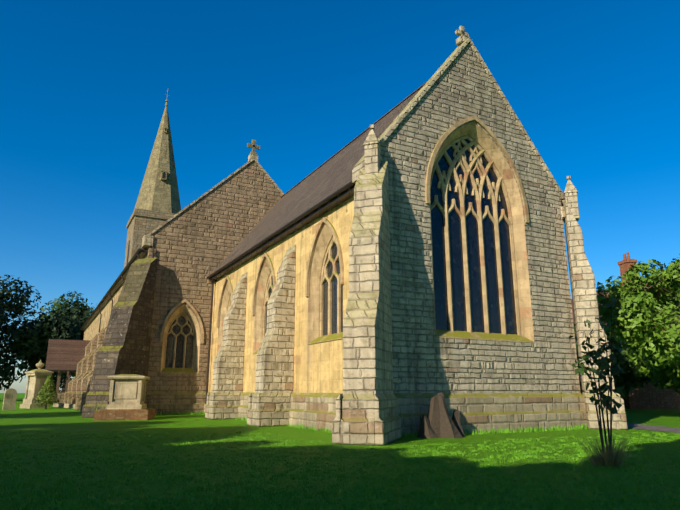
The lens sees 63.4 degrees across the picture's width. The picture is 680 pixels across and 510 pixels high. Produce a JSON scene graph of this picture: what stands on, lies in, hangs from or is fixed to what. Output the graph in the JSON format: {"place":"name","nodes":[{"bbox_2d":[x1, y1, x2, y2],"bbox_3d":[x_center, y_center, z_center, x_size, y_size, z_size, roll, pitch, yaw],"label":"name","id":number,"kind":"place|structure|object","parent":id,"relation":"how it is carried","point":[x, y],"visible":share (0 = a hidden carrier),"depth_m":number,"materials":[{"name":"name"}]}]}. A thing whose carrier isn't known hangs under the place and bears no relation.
{"place":"outdoors","nodes":[
{"label":"outdoors","id":0,"kind":"place"},
{"bbox_2d":[48,393,64,403],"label":"porch walls","id":1,"kind":"structure","parent":0,"point":[60,396],"depth_m":51.13,"materials":[{"name":"beige stone"}]},
{"bbox_2d":[56,371,70,392],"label":"porch posts","id":2,"kind":"object","parent":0,"point":[67,380],"visible":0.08,"depth_m":51.99,"materials":[{"name":"brown wood"}]},
{"bbox_2d":[45,339,89,372],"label":"porch roof","id":3,"kind":"structure","parent":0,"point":[63,355],"depth_m":52.88,"materials":[{"name":"brown tile"}]},
{"bbox_2d":[83,248,146,340],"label":"side wall","id":4,"kind":"structure","parent":0,"point":[91,331],"depth_m":48.56,"materials":[{"name":"beige paint"}]},
{"bbox_2d":[80,247,153,331],"bbox_3d":[-20.897,8.416,47.456,0.750,8.400,45.170,7,-16,-27],"label":"nave gutter","id":5,"kind":"object","parent":4,"relation":"attached to","point":[121,278],"visible":0.48,"depth_m":39.95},
{"bbox_2d":[208,196,353,392],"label":"side wall","id":6,"kind":"structure","parent":0,"point":[318,367],"depth_m":19.62,"materials":[{"name":"beige paint"}]},
{"bbox_2d":[205,181,354,403],"bbox_3d":[-3.317,2.992,22.727,0.445,7.150,16.400,7,-16,-27],"label":"gutter","id":7,"kind":"object","parent":6,"relation":"attached to","point":[335,198],"visible":0.96,"depth_m":21.44,"materials":[{"name":"black metal"}]},
{"bbox_2d":[210,88,420,274],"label":"roof","id":8,"kind":"structure","parent":6,"relation":"on","point":[329,177],"depth_m":23.90,"materials":[{"name":"tile"}]},
{"bbox_2d":[0,393,679,509],"bbox_3d":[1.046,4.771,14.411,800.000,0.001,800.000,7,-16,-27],"label":"ground","id":9,"kind":"structure","parent":0,"point":[51,419],"depth_m":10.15,"materials":[{"name":"green plant"}]},
{"bbox_2d":[0,281,15,344],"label":"tree","id":10,"kind":"object","parent":9,"relation":"on","point":[7,317],"visible":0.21,"depth_m":84.25,"materials":[{"name":"green plant"}]},
{"bbox_2d":[0,275,51,389],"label":"tree","id":11,"kind":"object","parent":9,"relation":"on","point":[16,309],"visible":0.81,"depth_m":70.90,"materials":[{"name":"green plant"}]},
{"bbox_2d":[20,360,53,408],"bbox_3d":[-21.653,9.225,39.406,1.886,3.362,1.312,-12,-18,40],"label":"urn monument","id":12,"kind":"object","parent":9,"relation":"on","point":[38,376],"visible":0.79,"depth_m":38.99,"materials":[{"name":"stone"}]},
{"bbox_2d":[2,388,74,409],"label":"headstones","id":13,"kind":"object","parent":9,"relation":"on","point":[10,398],"visible":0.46,"depth_m":35.29,"materials":[{"name":"stone"}]},
{"bbox_2d":[33,375,58,408],"bbox_3d":[-19.789,9.269,37.281,1.609,2.255,1.682,7,-16,-27],"label":"conifer","id":14,"kind":"object","parent":9,"relation":"on","point":[48,391],"visible":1,"depth_m":37.06,"materials":[{"name":"green plant"}]},
{"bbox_2d":[10,302,93,391],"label":"tree","id":15,"kind":"object","parent":9,"relation":"on","point":[65,327],"visible":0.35,"depth_m":72.52,"materials":[{"name":"green plant"}]},
{"bbox_2d":[31,291,95,391],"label":"tree","id":16,"kind":"object","parent":9,"relation":"on","point":[59,305],"visible":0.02,"depth_m":86.46,"materials":[{"name":"green plant"}]},
{"bbox_2d":[81,258,156,417],"bbox_3d":[-10.612,3.726,26.839,1.200,8.000,2.900,-4,-14,16],"label":"buttress","id":17,"kind":"object","parent":9,"relation":"on","point":[124,348],"visible":0.87,"depth_m":26.75,"materials":[{"name":"grey stone"}]},
{"bbox_2d":[94,408,154,420],"bbox_3d":[-9.219,6.854,23.721,2.100,0.430,2.100,2,-14,-10],"label":"tomb base","id":18,"kind":"object","parent":9,"relation":"on","point":[122,414],"visible":0.82,"depth_m":22.75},
{"bbox_2d":[105,374,149,408],"bbox_3d":[-9.219,5.965,23.941,1.520,1.500,1.520,2,-14,-10],"label":"pedestal tomb","id":19,"kind":"object","parent":18,"relation":"on","point":[127,391],"visible":0.98,"depth_m":23.40,"materials":[{"name":"stone"}]},
{"bbox_2d":[124,208,174,267],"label":"tower","id":20,"kind":"structure","parent":9,"relation":"on","point":[141,223],"depth_m":55.81,"materials":[{"name":"stone"}]},
{"bbox_2d":[134,106,180,213],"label":"spire","id":21,"kind":"structure","parent":20,"relation":"on","point":[156,193],"depth_m":58.68,"materials":[{"name":"stone"}]},
{"bbox_2d":[160,127,167,180],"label":"lucarnes","id":22,"kind":"object","parent":21,"relation":"attached to","point":[163,174],"visible":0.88,"depth_m":58.14,"materials":[{"name":"stone"}]},
{"bbox_2d":[145,392,205,413],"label":"wall plinth","id":23,"kind":"structure","parent":9,"relation":"on","point":[171,402],"depth_m":28.18,"materials":[{"name":"beige stone"}]},
{"bbox_2d":[146,161,292,391],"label":"gable wall","id":24,"kind":"structure","parent":9,"relation":"on","point":[195,244],"depth_m":30.28,"materials":[{"name":"beige stone"}]},
{"bbox_2d":[160,299,203,372],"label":"window surround","id":25,"kind":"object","parent":24,"relation":"in","point":[179,347],"depth_m":29.43,"materials":[{"name":"beige stone"}]},
{"bbox_2d":[142,153,283,247],"bbox_3d":[-5.451,-2.933,32.924,11.620,6.450,0.750,7,-16,-27],"label":"gable coping","id":26,"kind":"object","parent":24,"relation":"on","point":[147,241],"visible":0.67,"depth_m":31.39,"materials":[{"name":"beige stone"}]},
{"bbox_2d":[247,139,259,154],"bbox_3d":[-5.299,-6.554,33.723,0.800,1.065,0.280,7,-16,-27],"label":"stone cross","id":27,"kind":"object","parent":26,"relation":"on","point":[252,145],"visible":0.94,"depth_m":33.67,"materials":[{"name":"beige stone"}]},
{"bbox_2d":[332,124,401,445],"bbox_3d":[0.704,0.242,14.363,1.200,8.770,2.200,-4,-14,16],"label":"buttress","id":28,"kind":"object","parent":9,"relation":"on","point":[366,408],"visible":0.98,"depth_m":13.65,"materials":[{"name":"stone"}]},
{"bbox_2d":[155,411,589,437],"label":"wall weeds","id":29,"kind":"object","parent":9,"relation":"on","point":[529,429],"depth_m":16.66,"materials":[{"name":"green plant"}]},
{"bbox_2d":[204,392,587,436],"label":"wall plinth","id":30,"kind":"structure","parent":9,"relation":"on","point":[497,411],"depth_m":16.66,"materials":[{"name":"beige stone"}]},
{"bbox_2d":[417,393,464,438],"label":"gravestones","id":31,"kind":"object","parent":9,"relation":"on","point":[437,422],"visible":1,"depth_m":14.35,"materials":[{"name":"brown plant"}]},
{"bbox_2d":[569,297,633,467],"bbox_3d":[4.383,2.088,9.159,1.047,2.690,1.155,7,-16,-27],"label":"sapling","id":32,"kind":"object","parent":9,"relation":"on","point":[611,458],"visible":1,"depth_m":9.13,"materials":[{"name":"green plant"}]},
{"bbox_2d":[574,320,658,400],"bbox_3d":[17.547,7.277,36.812,7.550,5.922,7.865,7,-16,-27],"label":"tree","id":33,"kind":"object","parent":9,"relation":"on","point":[628,378],"visible":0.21,"depth_m":34.01,"materials":[{"name":"green plant"}]},
{"bbox_2d":[596,254,679,366],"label":"cherry tree","id":34,"kind":"object","parent":9,"relation":"on","point":[637,322],"visible":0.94,"depth_m":22.55,"materials":[{"name":"green plant"}]},
{"bbox_2d":[628,297,679,393],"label":"tree","id":35,"kind":"object","parent":9,"relation":"on","point":[666,376],"visible":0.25,"depth_m":29.89,"materials":[{"name":"green plant"}]},
{"bbox_3d":[0.706,3.615,24.976,6.950,7.320,16.100,7,-16,-27],"label":"chancel","id":36,"kind":"object","parent":9,"relation":"on","visible":0},
{"bbox_2d":[217,275,232,327],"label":"window","id":37,"kind":"structure","parent":36,"relation":"attached to","point":[227,278],"depth_m":28.78,"materials":[{"name":"stone"}]},
{"bbox_2d":[205,272,246,419],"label":"buttress","id":38,"kind":"structure","parent":36,"relation":"attached to","point":[223,400],"depth_m":24.40,"materials":[{"name":"stone"}]},
{"bbox_2d":[252,252,275,353],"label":"window","id":39,"kind":"structure","parent":36,"relation":"attached to","point":[271,283],"depth_m":23.95,"materials":[{"name":"stone"}]},
{"bbox_2d":[247,244,295,426],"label":"buttress","id":40,"kind":"structure","parent":36,"relation":"attached to","point":[269,403],"depth_m":19.61,"materials":[{"name":"stone"}]},
{"bbox_2d":[305,217,343,343],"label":"window","id":41,"kind":"structure","parent":36,"relation":"attached to","point":[331,301],"depth_m":18.65,"materials":[{"name":"stone"}]},
{"bbox_2d":[281,81,426,197],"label":"roof ridge","id":42,"kind":"structure","parent":36,"relation":"on","point":[412,93],"depth_m":25.62,"materials":[{"name":"tile"}]},
{"bbox_2d":[352,37,564,221],"bbox_3d":[4.402,-4.667,18.909,8.800,6.037,0.680,7,-16,-27],"label":"gable coping","id":43,"kind":"object","parent":36,"relation":"attached to","point":[395,123],"visible":0.46,"depth_m":18.83,"materials":[{"name":"stone"}]},
{"bbox_2d":[455,26,468,45],"bbox_3d":[4.383,-7.871,19.738,0.536,0.702,0.280,7,-16,-27],"label":"stone cross","id":44,"kind":"object","parent":43,"relation":"on","point":[461,33],"visible":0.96,"depth_m":19.66,"materials":[{"name":"stone"}]},
{"bbox_2d":[425,116,534,342],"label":"window","id":45,"kind":"structure","parent":36,"relation":"attached to","point":[475,288],"depth_m":17.95,"materials":[{"name":"stone"}]},
{"bbox_2d":[563,176,627,429],"bbox_3d":[8.612,1.369,18.918,1.100,8.770,1.300,-4,-14,16],"label":"buttress","id":46,"kind":"object","parent":36,"relation":"attached to","point":[584,293],"visible":0.81,"depth_m":18.51,"materials":[{"name":"stone"}]},
{"bbox_2d":[0,0,679,392],"label":"sky","id":47,"kind":"structure","parent":0,"point":[594,85],"materials":[{"name":"blue"}]},
{"bbox_2d":[381,43,580,392],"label":"gable wall","id":48,"kind":"structure","parent":0,"point":[424,359],"depth_m":17.66,"materials":[{"name":"beige stone"}]},
{"bbox_2d":[571,276,676,323],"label":"house roof","id":49,"kind":"structure","parent":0,"point":[619,285],"depth_m":44.22,"materials":[{"name":"brown tile"}]},
{"bbox_2d":[617,252,639,306],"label":"house chimneys","id":50,"kind":"object","parent":49,"relation":"on","point":[625,263],"visible":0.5,"depth_m":44.86,"materials":[{"name":"red brick"}]},
{"bbox_2d":[574,315,679,408],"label":"house walls","id":51,"kind":"structure","parent":0,"point":[649,396],"depth_m":37.87,"materials":[{"name":"brown brick"}]},
{"bbox_2d":[627,423,679,432],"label":"gravel path","id":52,"kind":"structure","parent":0,"point":[652,427],"depth_m":18.06,"materials":[{"name":"grey gravel"}]},
{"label":"nave","id":53,"kind":"object","parent":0,"visible":0},
{"bbox_2d":[64,334,96,402],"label":"buttress","id":54,"kind":"object","parent":53,"relation":"attached to","point":[87,352],"visible":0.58,"depth_m":50.14,"materials":[{"name":"brown stone"}]},
{"bbox_2d":[67,328,103,403],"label":"buttress","id":55,"kind":"object","parent":53,"relation":"attached to","point":[84,360],"visible":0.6,"depth_m":45.02,"materials":[{"name":"brown stone"}]},
{"bbox_2d":[80,374,92,412],"bbox_3d":[-13.609,5.861,32.107,2.100,6.387,1.400,7,-16,-27],"label":"buttress","id":56,"kind":"object","parent":53,"relation":"attached to","point":[83,399],"visible":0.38,"depth_m":30.93,"materials":[{"name":"brown stone"}]},
{"bbox_2d":[71,325,107,403],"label":"buttress","id":57,"kind":"object","parent":53,"relation":"attached to","point":[100,339],"visible":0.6,"depth_m":40.06,"materials":[{"name":"brown stone"}]},
{"bbox_2d":[75,328,106,409],"bbox_3d":[-15.929,6.897,36.297,2.100,6.387,1.400,7,-16,-27],"label":"buttress","id":58,"kind":"object","parent":53,"relation":"attached to","point":[82,390],"visible":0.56,"depth_m":35.22,"materials":[{"name":"brown stone"}]}
]}

